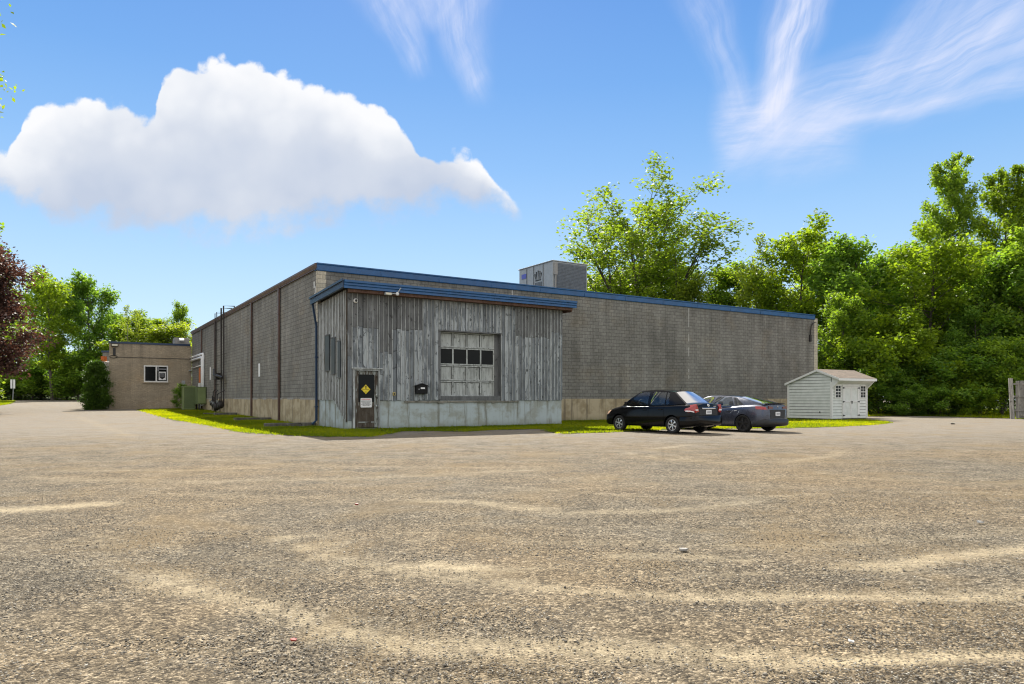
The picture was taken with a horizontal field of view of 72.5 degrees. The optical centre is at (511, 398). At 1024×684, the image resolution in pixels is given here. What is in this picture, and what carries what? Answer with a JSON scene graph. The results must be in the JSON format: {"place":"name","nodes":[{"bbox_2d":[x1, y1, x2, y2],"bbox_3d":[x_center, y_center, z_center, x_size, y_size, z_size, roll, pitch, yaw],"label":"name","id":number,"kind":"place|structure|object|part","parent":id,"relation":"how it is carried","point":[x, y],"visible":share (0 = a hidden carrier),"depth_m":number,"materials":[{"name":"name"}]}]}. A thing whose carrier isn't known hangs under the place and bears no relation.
{"place":"outdoors","nodes":[
{"label":"outdoors","id":0,"kind":"place"},
{"bbox_2d":[136,408,565,436],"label":"verge","id":1,"kind":"structure","parent":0,"point":[345,431],"depth_m":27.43,"materials":[{"name":"plant"}]},
{"bbox_2d":[170,382,195,408],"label":"shrub","id":2,"kind":"object","parent":1,"relation":"on","point":[176,390],"visible":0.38,"depth_m":61.90,"materials":[{"name":"green plant"}]},
{"bbox_2d":[181,386,195,409],"bbox_3d":[-27.860,0.046,60.108,1.170,2.330,1.500,0,0,-32],"label":"transformer cabinet","id":3,"kind":"object","parent":1,"relation":"on","point":[188,397],"visible":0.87,"depth_m":59.57,"materials":[{"name":"green metal"}]},
{"bbox_3d":[-27.535,-0.059,59.587,0.840,1.720,0.023,0,0,-32],"label":"cabinet door","id":4,"kind":"part","parent":3,"relation":"part of","materials":[{"name":"green metal"}]},
{"bbox_2d":[214,412,236,414],"bbox_3d":[-19.376,1.080,47.203,1.440,0.290,0.384,0,0,-32],"label":"landscape timber","id":5,"kind":"object","parent":1,"relation":"on","point":[231,413],"visible":0.56,"depth_m":47.12,"materials":[{"name":"wood"}]},
{"bbox_2d":[234,417,270,420],"bbox_3d":[-14.656,1.193,39.435,1.990,0.260,0.288,0,0,-32],"label":"landscape timber","id":6,"kind":"object","parent":1,"relation":"on","point":[260,418],"visible":0.48,"depth_m":39.50,"materials":[{"name":"wood"}]},
{"bbox_2d":[264,422,315,426],"bbox_3d":[-10.227,1.255,32.174,2.290,0.290,0.320,0,0,-32],"label":"landscape timber","id":7,"kind":"object","parent":1,"relation":"on","point":[288,424],"visible":0.4,"depth_m":31.98,"materials":[{"name":"wood"}]},
{"bbox_2d":[0,400,1023,683],"bbox_3d":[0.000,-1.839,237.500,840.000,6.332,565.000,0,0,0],"label":"gravel lot","id":8,"kind":"structure","parent":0,"point":[58,448],"depth_m":6.08,"materials":[{"name":"gravel"}]},
{"bbox_2d":[0,378,18,399],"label":"bush","id":9,"kind":"object","parent":8,"relation":"on","point":[7,392],"visible":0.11,"depth_m":117.07,"materials":[{"name":"green plant"}]},
{"bbox_2d":[0,3,24,117],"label":"maple tree","id":10,"kind":"object","parent":8,"relation":"on","point":[1,78],"visible":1,"depth_m":19.33,"materials":[{"name":"green plant"}]},
{"bbox_2d":[10,379,14,398],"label":"road sign","id":11,"kind":"object","parent":8,"relation":"on","point":[13,385],"visible":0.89,"depth_m":109.94,"materials":[{"name":"grey metal"}]},
{"bbox_2d":[0,222,28,383],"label":"broadleaf tree","id":12,"kind":"object","parent":8,"relation":"on","point":[1,228],"visible":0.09,"depth_m":63.98,"materials":[{"name":"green plant"}]},
{"bbox_2d":[0,236,58,379],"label":"maroon maple tree","id":13,"kind":"object","parent":8,"relation":"on","point":[10,305],"visible":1,"depth_m":53.99,"materials":[{"name":"red plant"}]},
{"bbox_2d":[13,264,83,400],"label":"broadleaf tree","id":14,"kind":"object","parent":8,"relation":"on","point":[50,294],"visible":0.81,"depth_m":110.41,"materials":[{"name":"green plant"}]},
{"bbox_2d":[40,356,95,399],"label":"bush","id":15,"kind":"object","parent":8,"relation":"on","point":[73,385],"visible":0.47,"depth_m":113.30,"materials":[{"name":"green plant"}]},
{"bbox_2d":[42,347,102,399],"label":"bush","id":16,"kind":"object","parent":8,"relation":"on","point":[84,356],"visible":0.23,"depth_m":113.43,"materials":[{"name":"green plant"}]},
{"bbox_2d":[76,359,115,409],"bbox_3d":[-36.034,-1.037,60.550,2.868,4.862,2.918,0,0,0],"label":"clipped evergreen","id":17,"kind":"object","parent":8,"relation":"on","point":[95,395],"visible":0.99,"depth_m":60.05,"materials":[{"name":"green plant"}]},
{"bbox_2d":[101,356,108,405],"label":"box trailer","id":18,"kind":"object","parent":8,"relation":"on","point":[103,358],"visible":0.04,"depth_m":66.26,"materials":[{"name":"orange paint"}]},
{"bbox_2d":[101,351,108,361],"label":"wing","id":19,"kind":"structure","parent":8,"relation":"on","point":[105,353],"depth_m":82.00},
{"bbox_2d":[116,305,140,341],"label":"sapling tree","id":20,"kind":"object","parent":8,"relation":"on","point":[124,329],"visible":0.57,"depth_m":110.09,"materials":[{"name":"green plant"}]},
{"bbox_2d":[130,310,148,341],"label":"sapling tree","id":21,"kind":"object","parent":8,"relation":"on","point":[138,322],"visible":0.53,"depth_m":111.76,"materials":[{"name":"green plant"}]},
{"bbox_2d":[108,341,191,408],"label":"brick office","id":22,"kind":"structure","parent":8,"relation":"on","point":[135,368],"depth_m":63.88,"materials":[{"name":"brown brick"}]},
{"bbox_2d":[111,344,117,354],"bbox_3d":[-35.532,-4.410,62.410,0.550,1.020,0.259,0,0,-32],"label":"wall light","id":23,"kind":"object","parent":22,"relation":"attached to","point":[114,349],"visible":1,"depth_m":62.40,"materials":[{"name":"black metal"}]},
{"bbox_2d":[143,365,168,382],"bbox_3d":[-32.763,-2.240,64.251,2.160,1.640,0.118,0,0,-32],"label":"window","id":24,"kind":"structure","parent":22,"relation":"in","point":[151,372],"depth_m":64.18,"materials":[{"name":"glass"}]},
{"bbox_2d":[159,372,165,379],"bbox_3d":[-32.346,-2.110,64.557,0.590,0.780,0.022,0,0,-32],"label":"window poster","id":25,"kind":"object","parent":24,"relation":"attached to","point":[162,375],"depth_m":64.56,"materials":[{"name":"paper"}]},
{"bbox_2d":[173,338,188,343],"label":"roof vent","id":26,"kind":"object","parent":22,"relation":"on","point":[180,340],"visible":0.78,"depth_m":65.86,"materials":[{"name":"metal"}]},
{"bbox_2d":[125,321,196,345],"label":"broadleaf tree","id":27,"kind":"object","parent":8,"relation":"on","point":[154,332],"visible":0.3,"depth_m":113.95,"materials":[{"name":"green plant"}]},
{"bbox_2d":[309,278,576,428],"bbox_3d":[-3.057,-1.555,33.650,12.120,6.710,4.670,0,0,-32],"label":"wooden annex","id":28,"kind":"object","parent":8,"relation":"on","point":[470,358],"visible":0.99,"depth_m":31.61,"materials":[{"name":"wood"}]},
{"bbox_2d":[324,334,329,370],"bbox_3d":[-8.272,-2.055,31.271,0.080,1.630,0.640,0,0,-32],"label":"side window","id":29,"kind":"structure","parent":28,"relation":"in","point":[327,337],"depth_m":31.18,"materials":[{"name":"glass"}]},
{"bbox_2d":[331,337,335,374],"bbox_3d":[-7.827,-1.880,30.563,0.080,1.640,0.510,0,0,-32],"label":"side window","id":30,"kind":"structure","parent":28,"relation":"in","point":[333,339],"depth_m":30.47,"materials":[{"name":"glass"}]},
{"bbox_2d":[337,340,340,377],"bbox_3d":[-7.401,-1.690,29.900,0.080,1.620,0.390,0,0,-32],"label":"side window","id":31,"kind":"structure","parent":28,"relation":"in","point":[338,341],"depth_m":29.82,"materials":[{"name":"glass"}]},
{"bbox_2d":[361,385,369,393],"bbox_3d":[-6.212,-0.400,29.663,0.410,0.410,0.008,0,0,-32],"label":"hazard placard","id":32,"kind":"object","parent":28,"relation":"attached to","point":[365,389],"visible":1,"depth_m":29.65,"materials":[{"name":"metal"}]},
{"bbox_2d":[355,371,377,427],"bbox_3d":[-6.187,0.025,29.663,1.020,2.390,0.130,0,0,-32],"label":"door","id":33,"kind":"structure","parent":28,"relation":"in","point":[364,416],"depth_m":29.69,"materials":[{"name":"brown wood"}]},
{"bbox_2d":[361,398,371,406],"bbox_3d":[-6.194,0.170,29.654,0.500,0.400,0.009,0,0,-33],"label":"door notice","id":34,"kind":"object","parent":33,"relation":"attached to","point":[366,402],"depth_m":29.66,"materials":[{"name":"paper"}]},
{"bbox_2d":[384,288,400,295],"bbox_3d":[-5.071,-4.559,29.662,0.713,0.344,0.223,0,0,-23],"label":"flood light","id":35,"kind":"object","parent":28,"relation":"attached to","point":[390,294],"visible":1,"depth_m":29.57,"materials":[{"name":"grey metal"}]},
{"bbox_2d":[414,383,427,393],"bbox_3d":[-4.003,-0.453,30.856,0.610,0.465,0.206,0,0,-32],"label":"mailbox","id":36,"kind":"object","parent":28,"relation":"attached to","point":[421,388],"visible":1,"depth_m":30.79,"materials":[{"name":"black paint"}]},
{"bbox_2d":[438,329,502,399],"bbox_3d":[-1.973,-1.522,32.484,3.380,3.195,0.380,0,0,-32],"label":"overhead door","id":37,"kind":"structure","parent":28,"relation":"in","point":[475,382],"depth_m":32.56,"materials":[{"name":"wood"}]},
{"bbox_2d":[189,262,817,425],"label":"warehouse","id":38,"kind":"structure","parent":8,"relation":"on","point":[618,350],"depth_m":43.34,"materials":[{"name":"stone"}]},
{"bbox_2d":[198,368,200,407],"bbox_3d":[-27.686,-0.975,61.948,0.060,3.550,1.700,0,0,-32],"label":"side door","id":39,"kind":"structure","parent":38,"relation":"in","point":[199,384],"depth_m":61.82,"materials":[{"name":"orange paint"}]},
{"bbox_2d":[194,387,205,409],"bbox_3d":[-26.669,0.050,59.609,0.716,2.100,2.330,0,0,-32],"label":"wall cabinet","id":40,"kind":"object","parent":38,"relation":"attached to","point":[199,395],"depth_m":58.69,"materials":[{"name":"green metal"}]},
{"bbox_2d":[198,388,205,402],"bbox_3d":[-26.060,-0.270,58.633,0.600,1.300,0.028,0,0,-32],"label":"cabinet door","id":41,"kind":"structure","parent":40,"relation":"in","point":[201,391],"depth_m":58.62,"materials":[{"name":"green metal"}]},
{"bbox_2d":[209,306,234,411],"bbox_3d":[-21.931,-2.898,52.648,1.359,7.956,4.434,0,0,-32],"label":"gas riser","id":42,"kind":"object","parent":38,"relation":"attached to","point":[216,404],"visible":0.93,"depth_m":51.99,"materials":[{"name":"metal"}]},
{"bbox_2d":[518,260,587,290],"bbox_3d":[2.657,-7.230,45.308,2.800,2.660,4.020,0,0,-32],"label":"rooftop unit","id":43,"kind":"object","parent":38,"relation":"on","point":[561,274],"visible":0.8,"depth_m":43.87,"materials":[{"name":"grey metal"}]},
{"bbox_2d":[545,424,872,433],"bbox_3d":[12.602,1.288,38.743,32.463,0.001,13.748,0,0,-32],"label":"turf patch","id":44,"kind":"object","parent":8,"relation":"on","point":[666,429],"visible":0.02,"depth_m":29.71,"materials":[{"name":"plant"}]},
{"bbox_2d":[606,387,721,433],"bbox_3d":[5.840,0.416,27.513,2.079,1.767,4.741,0,0,-37],"label":"parked car","id":45,"kind":"object","parent":44,"relation":"on","point":[673,411],"visible":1,"depth_m":26.38,"materials":[{"name":"black metal"}]},
{"bbox_3d":[4.913,0.661,27.288,0.070,0.683,1.082,0,0,-37],"label":"door","id":46,"kind":"part","parent":45,"relation":"part of","materials":[{"name":"metal"}]},
{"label":"door","id":47,"kind":"part","parent":45,"relation":"part of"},
{"bbox_3d":[6.132,-0.014,28.303,0.222,0.510,1.095,0,0,-37],"label":"side window","id":48,"kind":"part","parent":45,"relation":"part of","materials":[{"name":"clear glass"}]},
{"bbox_3d":[6.765,-0.055,26.279,1.292,0.446,0.653,0,0,-37],"label":"rear window","id":49,"kind":"part","parent":45,"relation":"part of","materials":[{"name":"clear glass"}]},
{"bbox_2d":[521,417,892,433],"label":"grass","id":50,"kind":"structure","parent":44,"relation":"on","point":[582,424],"depth_m":32.91,"materials":[{"name":"plant"}]},
{"bbox_2d":[681,395,788,431],"bbox_3d":[8.862,0.564,28.934,2.081,1.472,4.825,0,0,-37],"label":"parked car","id":51,"kind":"object","parent":44,"relation":"on","point":[747,413],"visible":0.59,"depth_m":27.27,"materials":[{"name":"metal"}]},
{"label":"side window","id":52,"kind":"part","parent":51,"relation":"part of","materials":[{"name":"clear glass"}]},
{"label":"door","id":53,"kind":"part","parent":51,"relation":"part of","materials":[{"name":"metal"}]},
{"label":"rear window","id":54,"kind":"part","parent":51,"relation":"part of","materials":[{"name":"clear glass"}]},
{"bbox_2d":[785,369,876,419],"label":"garden shed","id":55,"kind":"structure","parent":8,"relation":"on","point":[822,394],"depth_m":42.95,"materials":[{"name":"wood"}]},
{"bbox_2d":[835,385,841,397],"bbox_3d":[19.739,-0.430,42.242,0.640,0.820,0.032,0,0,-32],"label":"window","id":56,"kind":"structure","parent":55,"relation":"in","point":[838,387],"depth_m":42.23,"materials":[{"name":"wood"}]},
{"bbox_2d":[843,386,850,417],"bbox_3d":[20.499,0.215,42.705,0.874,1.930,0.044,0,0,-32],"label":"door","id":57,"kind":"structure","parent":55,"relation":"in","point":[847,390],"depth_m":42.76,"materials":[{"name":"white wood"}]},
{"bbox_2d":[851,387,859,417],"bbox_3d":[21.247,0.215,43.193,0.874,1.930,0.044,0,0,-32],"label":"door","id":58,"kind":"structure","parent":55,"relation":"in","point":[854,390],"depth_m":43.21,"materials":[{"name":"white wood"}]},
{"bbox_2d":[860,385,865,397],"bbox_3d":[21.951,-0.430,43.654,0.640,0.820,0.032,0,0,-32],"label":"window","id":59,"kind":"structure","parent":55,"relation":"in","point":[862,387],"depth_m":43.63,"materials":[{"name":"wood"}]},
{"bbox_2d":[841,220,996,412],"bbox_3d":[35.226,-6.678,59.409,11.486,16.769,10.190,0,0,-30],"label":"broadleaf tree","id":60,"kind":"object","parent":8,"relation":"on","point":[942,257],"visible":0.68,"depth_m":58.10,"materials":[{"name":"green plant"}]},
{"bbox_2d":[880,414,1018,418],"bbox_3d":[49.072,1.280,61.309,52.200,0.001,38.100,0,0,0],"label":"wood edge","id":61,"kind":"object","parent":8,"relation":"on","point":[948,416],"visible":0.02,"depth_m":50.27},
{"bbox_2d":[818,351,873,398],"bbox_3d":[27.925,-1.301,60.251,6.126,5.971,6.038,0,0,-20],"label":"bush","id":62,"kind":"object","parent":61,"relation":"on","point":[820,365],"visible":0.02,"depth_m":59.30,"materials":[{"name":"green plant"}]},
{"bbox_2d":[818,290,884,390],"bbox_3d":[27.860,-3.813,58.190,6.299,10.762,6.769,0,0,45],"label":"broadleaf tree","id":63,"kind":"object","parent":61,"relation":"on","point":[842,312],"visible":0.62,"depth_m":57.25,"materials":[{"name":"green plant"}]},
{"bbox_2d":[822,330,892,411],"bbox_3d":[28.729,-1.980,58.282,7.501,7.492,6.563,0,0,-33],"label":"bush","id":64,"kind":"object","parent":61,"relation":"on","point":[840,346],"visible":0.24,"depth_m":56.90,"materials":[{"name":"green plant"}]},
{"bbox_2d":[854,356,925,413],"bbox_3d":[29.084,-0.879,55.197,6.295,5.054,6.873,0,0,-30],"label":"bush","id":65,"kind":"object","parent":61,"relation":"on","point":[883,388],"visible":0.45,"depth_m":53.78,"materials":[{"name":"green plant"}]},
{"bbox_2d":[848,303,958,412],"bbox_3d":[30.643,-2.936,55.524,8.448,9.644,9.655,0,0,37],"label":"broadleaf tree","id":66,"kind":"object","parent":61,"relation":"on","point":[895,333],"visible":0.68,"depth_m":54.29,"materials":[{"name":"green plant"}]},
{"bbox_2d":[874,383,937,415],"bbox_3d":[29.947,0.155,53.116,4.606,2.710,4.218,0,0,20],"label":"bush","id":67,"kind":"object","parent":61,"relation":"on","point":[915,392],"visible":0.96,"depth_m":52.51,"materials":[{"name":"green plant"}]},
{"bbox_2d":[885,339,987,413],"bbox_3d":[33.008,-1.533,54.736,6.819,6.488,7.794,0,0,-43],"label":"bush","id":68,"kind":"object","parent":61,"relation":"on","point":[935,350],"visible":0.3,"depth_m":53.35,"materials":[{"name":"green plant"}]},
{"bbox_2d":[908,382,977,415],"bbox_3d":[32.236,0.057,52.906,4.565,2.933,4.984,0,0,10],"label":"bush","id":69,"kind":"object","parent":61,"relation":"on","point":[941,390],"visible":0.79,"depth_m":52.12,"materials":[{"name":"green plant"}]},
{"bbox_2d":[907,341,1012,415],"bbox_3d":[33.997,-1.354,54.083,8.337,6.132,7.636,0,0,-20],"label":"bush","id":70,"kind":"object","parent":61,"relation":"on","point":[966,355],"visible":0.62,"depth_m":52.62,"materials":[{"name":"green plant"}]},
{"bbox_2d":[948,384,1000,414],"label":"bush","id":71,"kind":"object","parent":61,"relation":"on","point":[982,403],"visible":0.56,"depth_m":51.26,"materials":[{"name":"green plant"}]},
{"bbox_2d":[951,349,1019,414],"bbox_3d":[35.969,-1.263,54.242,5.150,5.880,5.886,0,0,-33],"label":"bush","id":72,"kind":"object","parent":61,"relation":"on","point":[983,385],"visible":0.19,"depth_m":52.31,"materials":[{"name":"green plant"}]},
{"bbox_2d":[948,246,1023,412],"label":"broadleaf tree","id":73,"kind":"object","parent":61,"relation":"on","point":[1012,285],"visible":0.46,"depth_m":56.60,"materials":[{"name":"green plant"}]},
{"bbox_2d":[957,333,1023,414],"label":"bush","id":74,"kind":"object","parent":61,"relation":"on","point":[999,349],"visible":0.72,"depth_m":51.82,"materials":[{"name":"green plant"}]},
{"bbox_2d":[964,223,1023,375],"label":"broadleaf tree","id":75,"kind":"object","parent":61,"relation":"on","point":[1016,324],"visible":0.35,"depth_m":55.67,"materials":[{"name":"green plant"}]},
{"bbox_2d":[979,321,1023,412],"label":"bush","id":76,"kind":"object","parent":61,"relation":"on","point":[987,337],"visible":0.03,"depth_m":55.48,"materials":[{"name":"green plant"}]},
{"bbox_2d":[1008,378,1023,418],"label":"board fence","id":77,"kind":"object","parent":61,"relation":"on","point":[1019,396],"visible":0.94,"depth_m":44.84,"materials":[{"name":"grey wood"}]},
{"bbox_2d":[926,241,1021,412],"bbox_3d":[41.716,-6.216,62.354,9.414,15.805,8.351,0,0,-20],"label":"broadleaf tree","id":78,"kind":"object","parent":8,"relation":"on","point":[955,282],"visible":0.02,"depth_m":62.77,"materials":[{"name":"green plant"}]},
{"bbox_2d":[939,303,1012,413],"bbox_3d":[37.408,-3.138,56.133,6.384,9.364,5.307,0,0,-40],"label":"broadleaf tree","id":79,"kind":"object","parent":8,"relation":"on","point":[955,335],"visible":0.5,"depth_m":55.83,"materials":[{"name":"green plant"}]},
{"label":"kerb island","id":80,"kind":"structure","parent":8,"relation":"on","visible":0},
{"bbox_2d":[0,399,14,405],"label":"grass","id":81,"kind":"structure","parent":80,"relation":"on","point":[5,402],"depth_m":92.10,"materials":[{"name":"plant"}]},
{"bbox_2d":[0,0,1023,399],"label":"sky","id":82,"kind":"structure","parent":0,"point":[203,155],"materials":[{"name":"blue"}]},
{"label":"forest floor","id":83,"kind":"structure","parent":0,"visible":0},
{"bbox_2d":[587,269,632,291],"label":"broadleaf tree","id":84,"kind":"object","parent":83,"relation":"on","point":[601,278],"visible":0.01,"depth_m":90.44,"materials":[{"name":"green plant"}]},
{"bbox_2d":[555,150,753,300],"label":"cottonwood tree","id":85,"kind":"object","parent":83,"relation":"on","point":[662,262],"visible":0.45,"depth_m":79.90,"materials":[{"name":"green plant"}]},
{"bbox_2d":[611,258,700,299],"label":"broadleaf tree","id":86,"kind":"object","parent":83,"relation":"on","point":[683,269],"visible":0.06,"depth_m":89.90,"materials":[{"name":"green plant"}]},
{"bbox_2d":[652,271,722,304],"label":"broadleaf tree","id":87,"kind":"object","parent":83,"relation":"on","point":[689,291],"visible":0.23,"depth_m":76.83,"materials":[{"name":"green plant"}]},
{"bbox_2d":[703,257,754,307],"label":"broadleaf tree","id":88,"kind":"object","parent":83,"relation":"on","point":[722,296],"visible":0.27,"depth_m":82.33,"materials":[{"name":"green plant"}]},
{"bbox_2d":[749,232,772,307],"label":"sapling tree","id":89,"kind":"object","parent":83,"relation":"on","point":[759,245],"visible":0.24,"depth_m":76.16,"materials":[{"name":"green plant"}]},
{"bbox_2d":[727,260,803,310],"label":"broadleaf tree","id":90,"kind":"object","parent":83,"relation":"on","point":[743,300],"visible":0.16,"depth_m":72.77,"materials":[{"name":"green plant"}]},
{"bbox_2d":[738,208,871,340],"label":"broadleaf tree","id":91,"kind":"object","parent":83,"relation":"on","point":[793,257],"visible":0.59,"depth_m":69.15,"materials":[{"name":"green plant"}]},
{"bbox_2d":[774,240,861,353],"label":"broadleaf tree","id":92,"kind":"object","parent":83,"relation":"on","point":[806,293],"visible":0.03,"depth_m":79.73,"materials":[{"name":"green plant"}]},
{"bbox_2d":[799,231,928,364],"bbox_3d":[31.673,-6.834,64.076,9.678,17.078,11.642,0,0,0],"label":"broadleaf tree","id":93,"kind":"object","parent":83,"relation":"on","point":[843,256],"visible":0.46,"depth_m":63.49,"materials":[{"name":"green plant"}]},
{"bbox_2d":[861,238,949,410],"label":"broadleaf tree","id":94,"kind":"object","parent":83,"relation":"on","point":[909,246],"visible":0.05,"depth_m":66.36,"materials":[{"name":"green plant"}]},
{"bbox_2d":[896,151,995,345],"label":"poplar tree","id":95,"kind":"object","parent":83,"relation":"on","point":[950,186],"visible":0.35,"depth_m":68.00,"materials":[{"name":"green plant"}]},
{"bbox_2d":[868,409,1023,418],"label":"grass","id":96,"kind":"structure","parent":83,"relation":"on","point":[990,414],"depth_m":52.32,"materials":[{"name":"plant"}]},
{"bbox_2d":[968,164,1023,409],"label":"poplar tree","id":97,"kind":"object","parent":83,"relation":"on","point":[1001,197],"visible":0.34,"depth_m":68.16,"materials":[{"name":"green plant"}]},
{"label":"drive verge","id":98,"kind":"structure","parent":0,"visible":0},
{"bbox_2d":[0,368,45,399],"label":"bush","id":99,"kind":"object","parent":98,"relation":"on","point":[17,398],"visible":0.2,"depth_m":116.21,"materials":[{"name":"green plant"}]},
{"bbox_2d":[0,373,49,397],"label":"bush","id":100,"kind":"object","parent":98,"relation":"on","point":[11,390],"visible":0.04,"depth_m":119.21,"materials":[{"name":"green plant"}]},
{"bbox_2d":[9,320,50,398],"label":"broadleaf tree","id":101,"kind":"object","parent":98,"relation":"on","point":[30,358],"visible":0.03,"depth_m":127.09,"materials":[{"name":"green plant"}]},
{"bbox_2d":[0,359,60,399],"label":"bush","id":102,"kind":"object","parent":98,"relation":"on","point":[31,363],"visible":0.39,"depth_m":115.08,"materials":[{"name":"green plant"}]},
{"bbox_2d":[2,271,73,398],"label":"broadleaf tree","id":103,"kind":"object","parent":98,"relation":"on","point":[40,357],"visible":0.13,"depth_m":122.66,"materials":[{"name":"green plant"}]},
{"bbox_2d":[9,379,70,399],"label":"bush","id":104,"kind":"object","parent":98,"relation":"on","point":[30,393],"visible":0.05,"depth_m":118.08,"materials":[{"name":"green plant"}]},
{"bbox_2d":[10,360,79,399],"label":"bush","id":105,"kind":"object","parent":98,"relation":"on","point":[41,371],"visible":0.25,"depth_m":115.38,"materials":[{"name":"green plant"}]},
{"bbox_2d":[23,349,81,398],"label":"bush","id":106,"kind":"object","parent":98,"relation":"on","point":[53,373],"visible":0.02,"depth_m":119.68,"materials":[{"name":"green plant"}]},
{"bbox_2d":[60,268,121,368],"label":"broadleaf tree","id":107,"kind":"object","parent":98,"relation":"on","point":[82,291],"visible":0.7,"depth_m":116.62,"materials":[{"name":"green plant"}]},
{"bbox_2d":[81,312,124,351],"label":"broadleaf tree","id":108,"kind":"object","parent":98,"relation":"on","point":[94,324],"visible":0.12,"depth_m":119.44,"materials":[{"name":"green plant"}]},
{"bbox_2d":[87,314,178,357],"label":"broadleaf tree","id":109,"kind":"object","parent":98,"relation":"on","point":[118,328],"visible":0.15,"depth_m":114.86,"materials":[{"name":"green plant"}]},
{"bbox_2d":[114,308,179,339],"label":"broadleaf tree","id":110,"kind":"object","parent":98,"relation":"on","point":[159,320],"visible":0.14,"depth_m":120.48,"materials":[{"name":"green plant"}]},
{"bbox_2d":[166,299,193,342],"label":"broadleaf tree","id":111,"kind":"object","parent":98,"relation":"on","point":[178,314],"visible":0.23,"depth_m":123.46,"materials":[{"name":"green plant"}]}
]}

